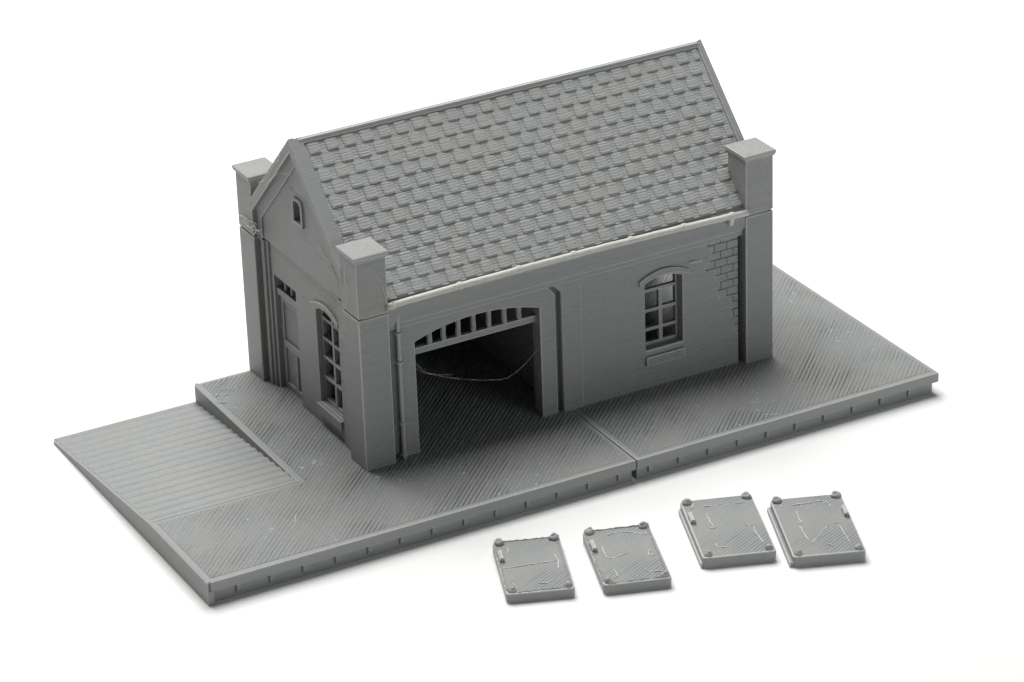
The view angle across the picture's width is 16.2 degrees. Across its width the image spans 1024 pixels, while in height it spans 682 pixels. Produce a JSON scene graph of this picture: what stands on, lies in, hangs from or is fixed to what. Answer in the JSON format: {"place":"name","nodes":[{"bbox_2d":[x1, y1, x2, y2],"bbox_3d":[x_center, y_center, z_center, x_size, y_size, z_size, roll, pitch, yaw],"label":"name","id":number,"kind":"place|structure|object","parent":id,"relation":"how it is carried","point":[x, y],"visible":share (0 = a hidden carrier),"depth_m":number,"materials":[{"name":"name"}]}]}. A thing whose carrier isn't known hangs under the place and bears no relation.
{"place":"outdoors","nodes":[
{"label":"outdoors","id":0,"kind":"place"},
{"bbox_2d":[0,0,1023,681],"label":"table surface","id":1,"kind":"object","parent":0,"point":[132,132],"depth_m":66.10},
{"bbox_2d":[54,325,635,605],"bbox_3d":[-2.932,1.873,61.182,7.860,0.507,6.513,-15,29,-25],"label":"platform base","id":2,"kind":"object","parent":1,"relation":"on","point":[233,485],"visible":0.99,"depth_m":60.13,"materials":[{"name":"grey plastic"}]},
{"bbox_2d":[232,39,775,471],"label":"goods shed","id":3,"kind":"structure","parent":2,"relation":"on","point":[537,235],"depth_m":61.13,"materials":[{"name":"grey plastic"}]},
{"bbox_2d":[277,283,302,399],"bbox_3d":[-3.759,-0.028,62.183,0.165,2.235,0.880,-16,29,-25],"label":"door","id":4,"kind":"structure","parent":3,"relation":"in","point":[289,322],"depth_m":62.29,"materials":[{"name":"grey plastic"}]},
{"bbox_2d":[310,301,344,431],"bbox_3d":[-3.051,0.354,60.792,0.245,2.185,1.030,-16,29,-25],"label":"window","id":5,"kind":"structure","parent":3,"relation":"in","point":[332,410],"depth_m":60.94,"materials":[{"name":"grey plastic"}]},
{"bbox_2d":[638,266,689,366],"bbox_3d":[2.584,-0.496,62.154,1.030,1.785,0.310,-16,29,-25],"label":"window","id":6,"kind":"structure","parent":3,"relation":"in","point":[661,342],"depth_m":62.29,"materials":[{"name":"grey plastic"}]},
{"bbox_2d":[493,533,574,602],"bbox_3d":[0.341,3.613,57.611,1.100,0.282,1.726,-5,26,-6],"label":"door panel","id":7,"kind":"structure","parent":1,"relation":"on","point":[533,569],"depth_m":57.45,"materials":[{"name":"grey plastic"}]},
{"bbox_2d":[583,521,670,594],"bbox_3d":[1.842,3.460,57.808,1.105,0.298,1.800,-6,27,-8],"label":"door panel","id":8,"kind":"structure","parent":1,"relation":"on","point":[626,559],"depth_m":57.64,"materials":[{"name":"grey plastic"}]},
{"bbox_2d":[678,491,775,568],"bbox_3d":[3.490,3.051,58.520,1.240,0.314,1.930,-6,26,-7],"label":"door panel","id":9,"kind":"structure","parent":1,"relation":"on","point":[726,531],"depth_m":58.33,"materials":[{"name":"grey plastic"}]},
{"bbox_2d":[573,264,938,478],"bbox_3d":[3.200,0.244,64.142,6.120,0.453,6.509,-15,29,-25],"label":"platform base","id":10,"kind":"object","parent":1,"relation":"on","point":[827,362],"visible":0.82,"depth_m":62.36,"materials":[{"name":"grey plastic"}]},
{"bbox_2d":[767,491,864,567],"bbox_3d":[4.934,3.036,58.465,1.250,0.310,1.940,-5,26,-6],"label":"door panel","id":11,"kind":"structure","parent":1,"relation":"on","point":[815,530],"depth_m":58.27,"materials":[{"name":"grey plastic"}]}
]}

